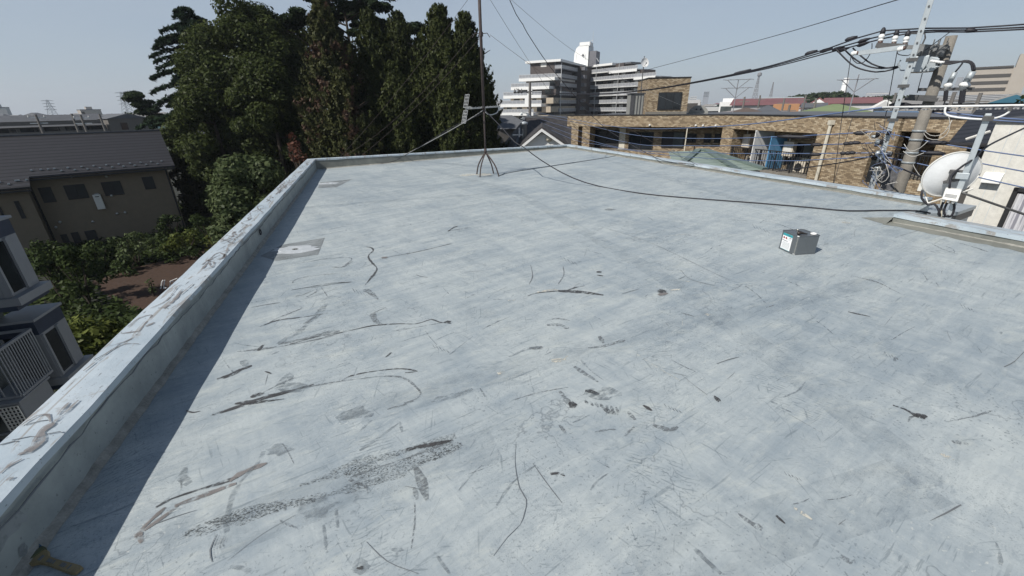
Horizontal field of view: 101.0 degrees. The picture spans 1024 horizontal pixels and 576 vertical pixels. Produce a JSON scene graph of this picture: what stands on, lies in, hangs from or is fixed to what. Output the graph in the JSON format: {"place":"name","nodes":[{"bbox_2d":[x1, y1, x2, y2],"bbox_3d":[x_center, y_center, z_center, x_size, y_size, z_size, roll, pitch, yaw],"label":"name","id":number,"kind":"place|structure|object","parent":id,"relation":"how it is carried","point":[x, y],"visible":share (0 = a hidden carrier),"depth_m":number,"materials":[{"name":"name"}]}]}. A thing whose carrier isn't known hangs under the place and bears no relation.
{"place":"outdoors","nodes":[
{"label":"outdoors","id":0,"kind":"place"},
{"bbox_2d":[76,107,102,114],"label":"building","id":1,"kind":"structure","parent":0,"point":[88,110],"depth_m":349.92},
{"bbox_2d":[34,108,502,392],"bbox_3d":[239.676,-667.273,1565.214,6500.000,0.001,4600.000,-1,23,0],"label":"ground","id":2,"kind":"structure","parent":0,"point":[176,194],"depth_m":26.59,"materials":[{"name":"plant"}]},
{"bbox_2d":[0,215,93,442],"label":"grey house","id":3,"kind":"structure","parent":2,"relation":"on","point":[22,287],"depth_m":8.73,"materials":[{"name":"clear paint"}]},
{"bbox_2d":[0,328,52,400],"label":"railing rack","id":4,"kind":"object","parent":3,"relation":"attached to","point":[36,382],"visible":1,"depth_m":8.28,"materials":[{"name":"metal"}]},
{"bbox_2d":[0,215,52,312],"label":"bay window","id":5,"kind":"structure","parent":3,"relation":"in","point":[20,286],"depth_m":8.35,"materials":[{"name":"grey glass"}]},
{"bbox_2d":[0,376,53,435],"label":"balcony","id":6,"kind":"object","parent":3,"relation":"attached to","point":[15,413],"visible":0.73,"depth_m":8.22,"materials":[{"name":"grey paint"}]},
{"bbox_2d":[0,302,93,389],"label":"bay window","id":7,"kind":"structure","parent":3,"relation":"in","point":[49,326],"depth_m":9.04,"materials":[{"name":"grey glass"}]},
{"bbox_2d":[30,247,68,297],"bbox_3d":[-24.935,-0.722,22.995,1.379,3.061,1.574,14,27,30],"label":"garden shrub","id":8,"kind":"object","parent":2,"relation":"on","point":[44,265],"visible":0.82,"depth_m":22.59,"materials":[{"name":"green plant"}]},
{"bbox_2d":[24,238,83,279],"bbox_3d":[-27.877,-1.606,25.417,2.027,2.856,2.342,-1,23,0],"label":"garden shrub","id":9,"kind":"object","parent":2,"relation":"on","point":[50,246],"visible":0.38,"depth_m":25.21,"materials":[{"name":"green plant"}]},
{"bbox_2d":[0,114,108,134],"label":"long block","id":10,"kind":"structure","parent":2,"relation":"on","point":[15,124],"depth_m":69.79,"materials":[{"name":"grey concrete"}]},
{"bbox_2d":[52,244,111,303],"bbox_3d":[-22.934,-0.690,22.328,1.940,3.475,2.339,4,24,10],"label":"garden shrub","id":11,"kind":"object","parent":2,"relation":"on","point":[70,257],"visible":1,"depth_m":22.04,"materials":[{"name":"green plant"}]},
{"bbox_2d":[0,129,185,254],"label":"brown house","id":12,"kind":"structure","parent":2,"relation":"on","point":[51,184],"depth_m":32.80,"materials":[{"name":"paint"}]},
{"bbox_2d":[38,187,56,202],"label":"window","id":13,"kind":"structure","parent":12,"relation":"in","point":[46,193],"depth_m":31.15,"materials":[{"name":"glass"}]},
{"bbox_2d":[63,184,89,199],"bbox_3d":[-33.133,-7.322,32.100,1.160,1.058,0.100,-20,30,-37],"label":"window","id":14,"kind":"structure","parent":12,"relation":"in","point":[77,191],"depth_m":32.08,"materials":[{"name":"glass"}]},
{"bbox_2d":[100,181,124,195],"bbox_3d":[-31.550,-7.877,33.352,1.151,1.051,0.100,-20,30,-37],"label":"window","id":15,"kind":"structure","parent":12,"relation":"in","point":[112,187],"depth_m":33.32,"materials":[{"name":"glass"}]},
{"bbox_2d":[141,176,155,189],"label":"window","id":16,"kind":"structure","parent":12,"relation":"in","point":[148,182],"depth_m":34.64,"materials":[{"name":"glass"}]},
{"bbox_2d":[66,315,129,355],"bbox_3d":[-15.594,2.240,16.188,2.598,2.745,2.229,-1,23,0],"label":"garden shrub","id":17,"kind":"object","parent":2,"relation":"on","point":[93,338],"visible":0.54,"depth_m":15.59,"materials":[{"name":"green plant"}]},
{"bbox_2d":[79,240,126,269],"bbox_3d":[-27.227,-2.164,27.749,2.024,2.027,2.419,-1,23,0],"label":"garden shrub","id":18,"kind":"object","parent":2,"relation":"on","point":[94,250],"visible":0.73,"depth_m":27.61,"materials":[{"name":"green plant"}]},
{"bbox_2d":[3,202,219,391],"bbox_3d":[-27.529,-2.126,29.384,37.387,1.040,38.416,-1,23,0],"label":"ground cover","id":19,"kind":"object","parent":2,"relation":"on","point":[116,309],"visible":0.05,"depth_m":23.59,"materials":[{"name":"green plant"}]},
{"bbox_2d":[97,114,150,130],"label":"building","id":20,"kind":"structure","parent":2,"relation":"on","point":[118,122],"depth_m":76.23,"materials":[{"name":"grey concrete"}]},
{"bbox_2d":[106,231,155,265],"bbox_3d":[-25.250,-2.632,28.289,2.651,2.400,2.420,17,29,36],"label":"garden shrub","id":21,"kind":"object","parent":2,"relation":"on","point":[139,246],"visible":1,"depth_m":27.86,"materials":[{"name":"green plant"}]},
{"bbox_2d":[121,90,164,129],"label":"pine tree","id":22,"kind":"object","parent":2,"relation":"on","point":[139,103],"visible":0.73,"depth_m":55.26,"materials":[{"name":"green plant"}]},
{"bbox_2d":[92,246,211,310],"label":"garden soil","id":23,"kind":"structure","parent":2,"relation":"on","point":[132,290],"depth_m":25.97,"materials":[{"name":"soil"}]},
{"bbox_2d":[106,258,138,278],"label":"garden shrub","id":24,"kind":"object","parent":23,"relation":"on","point":[122,266],"visible":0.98,"depth_m":26.89,"materials":[{"name":"green plant"}]},
{"bbox_2d":[164,245,206,262],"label":"garden shrub","id":25,"kind":"object","parent":23,"relation":"on","point":[192,253],"visible":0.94,"depth_m":29.27,"materials":[{"name":"green plant"}]},
{"bbox_2d":[154,214,186,241],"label":"garden shrub","id":26,"kind":"object","parent":2,"relation":"on","point":[165,219],"visible":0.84,"depth_m":33.02,"materials":[{"name":"green plant"}]},
{"bbox_2d":[160,122,211,214],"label":"evergreen tree","id":27,"kind":"object","parent":2,"relation":"on","point":[189,195],"visible":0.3,"depth_m":41.29,"materials":[{"name":"green plant"}]},
{"bbox_2d":[159,228,213,253],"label":"garden shrub","id":28,"kind":"object","parent":2,"relation":"on","point":[174,245],"visible":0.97,"depth_m":30.63,"materials":[{"name":"green plant"}]},
{"bbox_2d":[135,5,238,185],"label":"cedar tree","id":29,"kind":"object","parent":2,"relation":"on","point":[185,16],"visible":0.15,"depth_m":42.59,"materials":[{"name":"green plant"}]},
{"bbox_2d":[189,214,216,237],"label":"garden shrub","id":30,"kind":"object","parent":2,"relation":"on","point":[199,219],"visible":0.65,"depth_m":32.45,"materials":[{"name":"green plant"}]},
{"bbox_2d":[165,65,261,208],"bbox_3d":[-25.978,-12.247,37.599,6.850,13.689,6.830,15,28,33],"label":"evergreen tree","id":31,"kind":"object","parent":2,"relation":"on","point":[199,99],"visible":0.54,"depth_m":34.92,"materials":[{"name":"green plant"}]},
{"bbox_2d":[170,0,318,192],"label":"evergreen tree","id":32,"kind":"object","parent":2,"relation":"on","point":[245,26],"visible":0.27,"depth_m":37.03,"materials":[{"name":"green plant"}]},
{"bbox_2d":[204,152,284,247],"bbox_3d":[-15.758,-4.014,25.918,5.498,8.346,5.138,-1,23,0],"label":"glossy shrub","id":33,"kind":"object","parent":2,"relation":"on","point":[238,182],"visible":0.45,"depth_m":24.06,"materials":[{"name":"green plant"}]},
{"bbox_2d":[223,51,313,198],"bbox_3d":[-20.415,-12.433,37.063,6.606,14.755,7.700,-1,23,0],"label":"evergreen tree","id":34,"kind":"object","parent":2,"relation":"on","point":[259,76],"visible":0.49,"depth_m":34.15,"materials":[{"name":"green plant"}]},
{"bbox_2d":[264,26,319,154],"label":"evergreen tree","id":35,"kind":"object","parent":2,"relation":"on","point":[293,35],"visible":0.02,"depth_m":42.78,"materials":[{"name":"green plant"}]},
{"bbox_2d":[286,132,307,168],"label":"reddish shrub","id":36,"kind":"object","parent":2,"relation":"on","point":[296,158],"visible":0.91,"depth_m":23.00,"materials":[{"name":"brown plant"}]},
{"bbox_2d":[284,0,386,177],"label":"cypress tree","id":37,"kind":"object","parent":2,"relation":"on","point":[328,49],"visible":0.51,"depth_m":32.16,"materials":[{"name":"green plant"}]},
{"bbox_2d":[312,66,383,157],"bbox_3d":[-11.284,-8.746,30.197,7.384,12.656,7.801,-14,26,-27],"label":"cypress tree","id":38,"kind":"object","parent":2,"relation":"on","point":[348,125],"visible":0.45,"depth_m":28.04,"materials":[{"name":"green plant"}]},
{"bbox_2d":[279,0,428,48],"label":"pine tree","id":39,"kind":"object","parent":2,"relation":"on","point":[295,17],"visible":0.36,"depth_m":41.83,"materials":[{"name":"green plant"}]},
{"bbox_2d":[351,6,418,143],"bbox_3d":[-11.579,-14.566,37.377,11.283,17.637,9.643,13,27,29],"label":"cypress tree","id":40,"kind":"object","parent":2,"relation":"on","point":[372,44],"visible":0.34,"depth_m":34.51,"materials":[{"name":"green plant"}]},
{"bbox_2d":[369,59,431,154],"bbox_3d":[-8.119,-9.752,31.814,8.473,13.330,8.326,17,29,35],"label":"cypress tree","id":41,"kind":"object","parent":2,"relation":"on","point":[407,133],"visible":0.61,"depth_m":29.70,"materials":[{"name":"green plant"}]},
{"bbox_2d":[384,9,432,120],"bbox_3d":[-10.411,-16.549,41.422,11.827,18.410,13.628,8,25,19],"label":"cypress tree","id":42,"kind":"object","parent":2,"relation":"on","point":[398,31],"visible":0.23,"depth_m":38.23,"materials":[{"name":"green plant"}]},
{"bbox_2d":[422,74,488,151],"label":"cypress tree","id":43,"kind":"object","parent":2,"relation":"on","point":[449,110],"visible":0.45,"depth_m":30.29,"materials":[{"name":"green plant"}]},
{"bbox_2d":[406,2,506,151],"bbox_3d":[-5.253,-13.635,35.389,12.759,17.426,11.849,-1,23,0],"label":"cypress tree","id":44,"kind":"object","parent":2,"relation":"on","point":[440,55],"visible":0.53,"depth_m":32.08,"materials":[{"name":"green plant"}]},
{"bbox_2d":[452,10,501,148],"bbox_3d":[-3.673,-14.651,37.549,10.695,17.268,9.395,-1,23,0],"label":"cypress tree","id":45,"kind":"object","parent":2,"relation":"on","point":[464,27],"visible":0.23,"depth_m":35.05,"materials":[{"name":"green plant"}]},
{"bbox_2d":[478,60,510,147],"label":"cypress tree","id":46,"kind":"object","parent":2,"relation":"on","point":[494,125],"visible":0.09,"depth_m":38.16,"materials":[{"name":"green plant"}]},
{"bbox_2d":[0,144,1023,575],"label":"flat roof building","id":47,"kind":"structure","parent":2,"relation":"on","point":[432,364],"depth_m":2.46,"materials":[{"name":"paint"}]},
{"bbox_2d":[29,544,83,574],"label":"paint brush","id":48,"kind":"object","parent":47,"relation":"on","point":[41,555],"visible":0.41,"depth_m":1.62,"materials":[{"name":"brown wood"}]},
{"bbox_2d":[472,0,498,176],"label":"antenna mast","id":49,"kind":"object","parent":47,"relation":"on","point":[480,33],"visible":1,"depth_m":9.32,"materials":[{"name":"metal"}]},
{"bbox_2d":[461,94,499,122],"bbox_3d":[-0.689,-4.071,9.579,0.939,0.596,0.249,-13,26,-26],"label":"tv antenna","id":50,"kind":"object","parent":49,"relation":"attached to","point":[467,106],"visible":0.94,"depth_m":9.45,"materials":[{"name":"metal"}]},
{"bbox_2d":[510,1,693,164],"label":"coaxial cable","id":51,"kind":"object","parent":47,"relation":"on","point":[579,101],"visible":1,"depth_m":10.86,"materials":[{"name":"black rubber"}]},
{"bbox_2d":[484,110,930,213],"bbox_3d":[2.355,-2.420,7.471,7.835,1.437,0.549,16,28,34],"label":"coaxial cable","id":52,"kind":"object","parent":47,"relation":"on","point":[712,199],"visible":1,"depth_m":6.80,"materials":[{"name":"black rubber"}]},
{"bbox_2d":[779,229,819,254],"bbox_3d":[3.069,-0.501,4.515,0.254,0.215,0.254,-3,23,-5],"label":"paint can","id":53,"kind":"object","parent":47,"relation":"on","point":[792,242],"visible":1,"depth_m":4.43,"materials":[{"name":"metal"}]},
{"bbox_2d":[926,203,975,220],"bbox_3d":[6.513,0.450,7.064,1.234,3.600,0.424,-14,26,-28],"label":"metal ledge","id":54,"kind":"object","parent":47,"relation":"attached to","point":[963,212],"visible":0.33,"depth_m":6.32,"materials":[{"name":"metal"}]},
{"bbox_2d":[940,114,991,218],"bbox_3d":[5.298,-1.307,5.010,0.055,1.412,0.152,-21,31,-39],"label":"dish post","id":55,"kind":"object","parent":47,"relation":"on","point":[976,144],"visible":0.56,"depth_m":4.86,"materials":[{"name":"metal"}]},
{"bbox_2d":[917,151,982,203],"bbox_3d":[5.329,-1.332,5.143,0.500,0.645,0.345,21,31,41],"label":"satellite dish","id":56,"kind":"object","parent":55,"relation":"attached to","point":[937,173],"visible":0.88,"depth_m":5.09,"materials":[{"name":"metal"}]},
{"bbox_2d":[942,187,961,203],"bbox_3d":[5.240,-1.100,5.034,0.144,0.169,0.144,-21,31,-39],"label":"booster box","id":57,"kind":"object","parent":55,"relation":"attached to","point":[951,194],"visible":1,"depth_m":5.00,"materials":[{"name":"white plastic"}]},
{"bbox_2d":[882,104,1023,120],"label":"tv antenna","id":58,"kind":"object","parent":55,"relation":"attached to","point":[991,118],"visible":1,"depth_m":4.85,"materials":[{"name":"white paint"}]},
{"bbox_2d":[948,128,1023,187],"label":"dish cable","id":59,"kind":"object","parent":55,"relation":"attached to","point":[960,167],"visible":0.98,"depth_m":5.00,"materials":[{"name":"black rubber"}]},
{"bbox_2d":[961,192,1023,214],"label":"stay rod","id":60,"kind":"object","parent":55,"relation":"attached to","point":[993,203],"visible":0.86,"depth_m":4.96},
{"bbox_2d":[514,82,531,120],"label":"utility pole","id":61,"kind":"object","parent":2,"relation":"on","point":[529,108],"visible":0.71,"depth_m":48.99,"materials":[{"name":"metal"}]},
{"bbox_2d":[538,118,874,145],"bbox_3d":[4.248,-11.258,28.918,0.018,0.932,46.150,-3,23,-5],"label":"service line","id":62,"kind":"object","parent":61,"relation":"attached to","point":[727,145],"visible":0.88,"depth_m":11.44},
{"bbox_2d":[528,113,885,138],"bbox_3d":[4.229,-11.511,28.779,0.018,0.769,46.227,-3,23,-5],"label":"service line","id":63,"kind":"object","parent":61,"relation":"attached to","point":[733,138],"visible":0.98,"depth_m":12.00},
{"bbox_2d":[536,107,881,128],"bbox_3d":[4.460,-11.808,28.686,0.025,0.938,46.056,-3,23,-4],"label":"service line","id":64,"kind":"object","parent":61,"relation":"attached to","point":[746,124],"visible":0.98,"depth_m":10.68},
{"bbox_2d":[552,130,868,160],"bbox_3d":[4.208,-10.887,29.078,0.018,1.251,46.167,-3,23,-5],"label":"service line","id":65,"kind":"object","parent":61,"relation":"attached to","point":[744,160],"visible":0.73,"depth_m":10.69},
{"bbox_2d":[548,125,875,153],"bbox_3d":[4.264,-11.017,29.010,0.018,1.104,46.174,-3,23,-5],"label":"service line","id":66,"kind":"object","parent":61,"relation":"attached to","point":[735,153],"visible":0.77,"depth_m":11.30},
{"bbox_2d":[535,24,1023,93],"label":"power line","id":67,"kind":"object","parent":61,"relation":"attached to","point":[825,49],"visible":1,"depth_m":7.76,"materials":[{"name":"black rubber"}]},
{"bbox_2d":[553,28,1023,94],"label":"power line","id":68,"kind":"object","parent":61,"relation":"attached to","point":[839,50],"visible":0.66,"depth_m":7.78,"materials":[{"name":"black rubber"}]},
{"bbox_2d":[557,26,1023,93],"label":"power line","id":69,"kind":"object","parent":61,"relation":"attached to","point":[851,44],"visible":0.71,"depth_m":7.54,"materials":[{"name":"black rubber"}]},
{"bbox_2d":[505,116,571,147],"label":"tile house","id":70,"kind":"structure","parent":2,"relation":"on","point":[532,131],"depth_m":38.54,"materials":[{"name":"white paint"}]},
{"bbox_2d":[497,31,671,119],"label":"terraced apartments","id":71,"kind":"structure","parent":2,"relation":"on","point":[580,74],"depth_m":158.27,"materials":[{"name":"white paint"}]},
{"bbox_2d":[669,148,767,171],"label":"sage roof house","id":72,"kind":"structure","parent":2,"relation":"on","point":[738,163],"depth_m":16.07,"materials":[{"name":"metal"}]},
{"bbox_2d":[729,98,806,110],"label":"town house","id":73,"kind":"structure","parent":2,"relation":"on","point":[752,103],"depth_m":92.47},
{"bbox_2d":[567,111,972,203],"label":"brick building","id":74,"kind":"structure","parent":2,"relation":"on","point":[853,173],"depth_m":23.40,"materials":[{"name":"brown brick"}]},
{"bbox_2d":[594,130,619,147],"bbox_3d":[7.016,-11.078,31.301,1.854,1.218,0.070,11,26,26],"label":"window","id":75,"kind":"structure","parent":74,"relation":"in","point":[604,133],"depth_m":31.29,"materials":[{"name":"glass"}]},
{"bbox_2d":[626,93,645,113],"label":"storage shed","id":76,"kind":"structure","parent":74,"relation":"on","point":[635,102],"depth_m":29.95,"materials":[{"name":"grey metal"}]},
{"bbox_2d":[628,132,653,149],"bbox_3d":[9.215,-10.527,30.231,1.712,1.232,0.070,11,26,26],"label":"window","id":77,"kind":"structure","parent":74,"relation":"in","point":[635,139],"depth_m":30.22,"materials":[{"name":"glass"}]},
{"bbox_2d":[637,77,691,113],"bbox_3d":[12.110,-15.527,34.259,3.185,2.636,4.304,1,23,5],"label":"rooftop room","id":78,"kind":"object","parent":74,"relation":"on","point":[654,103],"visible":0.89,"depth_m":32.37,"materials":[{"name":"beige brick"}]},
{"bbox_2d":[657,92,681,109],"bbox_3d":[12.113,-14.372,32.439,1.750,1.236,0.061,1,23,5],"label":"window","id":79,"kind":"structure","parent":78,"relation":"in","point":[663,104],"depth_m":32.42,"materials":[{"name":"glass"}]},
{"bbox_2d":[661,131,684,147],"bbox_3d":[11.131,-10.276,29.198,1.482,1.034,0.070,11,26,26],"label":"window","id":80,"kind":"structure","parent":74,"relation":"in","point":[672,137],"depth_m":29.18,"materials":[{"name":"glass"}]},
{"bbox_2d":[688,105,707,113],"bbox_3d":[15.220,-14.566,34.416,1.500,0.620,0.841,8,25,21],"label":"roof vent","id":81,"kind":"object","parent":74,"relation":"on","point":[701,109],"visible":1,"depth_m":34.10,"materials":[{"name":"grey metal"}]},
{"bbox_2d":[741,130,754,147],"bbox_3d":[14.677,-9.308,26.148,0.463,1.253,0.632,-9,24,-17],"label":"outdoor unit","id":82,"kind":"object","parent":74,"relation":"attached to","point":[746,140],"visible":0.72,"depth_m":26.03,"materials":[{"name":"beige metal"}]},
{"bbox_2d":[750,130,774,165],"bbox_3d":[14.743,-8.219,24.899,1.450,2.100,0.070,-9,24,-17],"label":"partition","id":83,"kind":"object","parent":74,"relation":"on","point":[761,141],"visible":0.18,"depth_m":24.74,"materials":[{"name":"white paint"}]},
{"bbox_2d":[730,146,811,175],"bbox_3d":[14.402,-7.509,24.557,0.076,1.075,6.233,-9,24,-17],"label":"balcony railing","id":84,"kind":"object","parent":74,"relation":"on","point":[759,158],"visible":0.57,"depth_m":23.57,"materials":[{"name":"metal"}]},
{"bbox_2d":[765,136,787,168],"bbox_3d":[15.106,-7.746,24.125,1.200,1.792,0.100,-9,24,-17],"label":"cover board","id":85,"kind":"object","parent":74,"relation":"on","point":[774,140],"visible":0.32,"depth_m":24.01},
{"bbox_2d":[781,134,797,157],"bbox_3d":[15.655,-7.984,23.672,0.463,1.253,0.632,-9,24,-17],"label":"outdoor unit","id":86,"kind":"object","parent":74,"relation":"attached to","point":[789,148],"visible":0.82,"depth_m":23.58,"materials":[{"name":"beige metal"}]},
{"bbox_2d":[786,143,813,168],"bbox_3d":[16.078,-7.295,23.478,0.070,1.428,1.460,-9,24,-17],"label":"window","id":87,"kind":"structure","parent":74,"relation":"in","point":[804,148],"depth_m":23.34,"materials":[{"name":"glass"}]},
{"bbox_2d":[865,155,887,183],"bbox_3d":[16.657,-5.364,19.069,0.050,1.239,0.953,-9,24,-17],"label":"window","id":88,"kind":"structure","parent":74,"relation":"in","point":[874,159],"depth_m":19.29,"materials":[{"name":"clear glass"}]},
{"bbox_2d":[804,104,872,111],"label":"town house","id":89,"kind":"structure","parent":2,"relation":"on","point":[835,107],"depth_m":38.24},
{"bbox_2d":[788,90,908,102],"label":"woods","id":90,"kind":"object","parent":2,"relation":"on","point":[823,95],"visible":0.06,"depth_m":202.78,"materials":[{"name":"green"}]},
{"bbox_2d":[947,106,1023,203],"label":"dark roof house","id":91,"kind":"structure","parent":2,"relation":"on","point":[966,134],"depth_m":12.72,"materials":[{"name":"tile"}]},
{"bbox_2d":[951,54,1023,94],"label":"apartment slab","id":92,"kind":"structure","parent":2,"relation":"on","point":[992,80],"depth_m":187.08,"materials":[{"name":"concrete"}]},
{"bbox_2d":[963,116,1023,230],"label":"white house","id":93,"kind":"structure","parent":2,"relation":"on","point":[1005,195],"depth_m":9.48,"materials":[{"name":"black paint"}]},
{"bbox_2d":[997,187,1023,230],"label":"window","id":94,"kind":"structure","parent":93,"relation":"in","point":[1009,219],"depth_m":9.41,"materials":[{"name":"glass"}]},
{"bbox_2d":[985,93,1023,104],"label":"town house","id":95,"kind":"structure","parent":2,"relation":"on","point":[1010,99],"depth_m":61.94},
{"bbox_2d":[497,115,521,142],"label":"grey roof house","id":96,"kind":"structure","parent":0,"point":[509,124],"depth_m":55.61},
{"bbox_2d":[0,0,1023,114],"label":"sky","id":97,"kind":"structure","parent":0,"point":[72,54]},
{"bbox_2d":[647,0,896,69],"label":"span wire","id":98,"kind":"object","parent":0,"point":[791,31],"visible":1,"depth_m":15.30,"materials":[{"name":"black rubber"}]},
{"bbox_2d":[824,97,882,110],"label":"town house","id":99,"kind":"structure","parent":0,"point":[863,102],"depth_m":93.12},
{"bbox_2d":[858,43,907,55],"bbox_3d":[6.362,-4.116,7.240,0.642,0.177,0.105,19,30,38],"label":"crossarm","id":100,"kind":"object","parent":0,"point":[883,47],"visible":1,"depth_m":7.21,"materials":[{"name":"metal"}]},
{"bbox_2d":[937,94,1023,112],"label":"town house","id":101,"kind":"structure","parent":0,"point":[983,97],"depth_m":72.37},
{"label":"alley road","id":102,"kind":"structure","parent":0,"visible":0},
{"bbox_2d":[868,0,933,188],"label":"steel pole","id":103,"kind":"object","parent":102,"relation":"on","point":[903,86],"visible":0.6,"depth_m":7.13,"materials":[{"name":"metal"}]},
{"bbox_2d":[861,122,927,190],"bbox_3d":[6.672,-2.312,7.538,0.955,1.227,0.185,19,30,38],"label":"cable tangle","id":104,"kind":"object","parent":103,"relation":"attached to","point":[885,156],"visible":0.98,"depth_m":7.53,"materials":[{"name":"black rubber"}]},
{"bbox_2d":[892,35,957,192],"bbox_3d":[7.572,0.567,9.289,0.292,10.596,0.300,-1,23,0],"label":"concrete pole","id":105,"kind":"object","parent":102,"relation":"on","point":[916,139],"visible":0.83,"depth_m":7.70,"materials":[{"name":"concrete"}]},
{"bbox_2d":[880,166,898,190],"bbox_3d":[7.448,-2.124,8.286,0.369,0.523,0.200,19,30,38],"label":"pole wrap","id":106,"kind":"object","parent":105,"relation":"attached to","point":[893,176],"visible":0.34,"depth_m":8.23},
{"bbox_2d":[897,55,944,72],"bbox_3d":[7.208,-3.928,7.414,0.504,0.253,0.615,-20,30,-37],"label":"switch box","id":107,"kind":"object","parent":105,"relation":"attached to","point":[925,64],"visible":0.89,"depth_m":7.28,"materials":[{"name":"metal"}]},
{"bbox_2d":[906,38,949,56],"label":"arm fittings","id":108,"kind":"object","parent":105,"relation":"attached to","point":[937,50],"visible":0.85,"depth_m":7.28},
{"bbox_2d":[904,87,974,101],"bbox_3d":[7.525,-3.415,7.453,0.864,0.233,0.195,19,30,38],"label":"crossarm","id":109,"kind":"object","parent":105,"relation":"attached to","point":[931,98],"visible":0.91,"depth_m":7.50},
{"bbox_2d":[942,72,957,107],"bbox_3d":[7.636,-3.478,7.423,0.125,0.580,0.128,-1,23,0],"label":"arrester","id":110,"kind":"object","parent":109,"relation":"attached to","point":[947,85],"visible":0.97,"depth_m":7.37,"materials":[{"name":"ceramic"}]},
{"bbox_2d":[957,71,975,110],"bbox_3d":[7.789,-3.407,7.302,0.164,0.626,0.169,-1,23,0],"label":"arrester","id":111,"kind":"object","parent":109,"relation":"attached to","point":[965,84],"visible":0.97,"depth_m":7.24,"materials":[{"name":"ceramic"}]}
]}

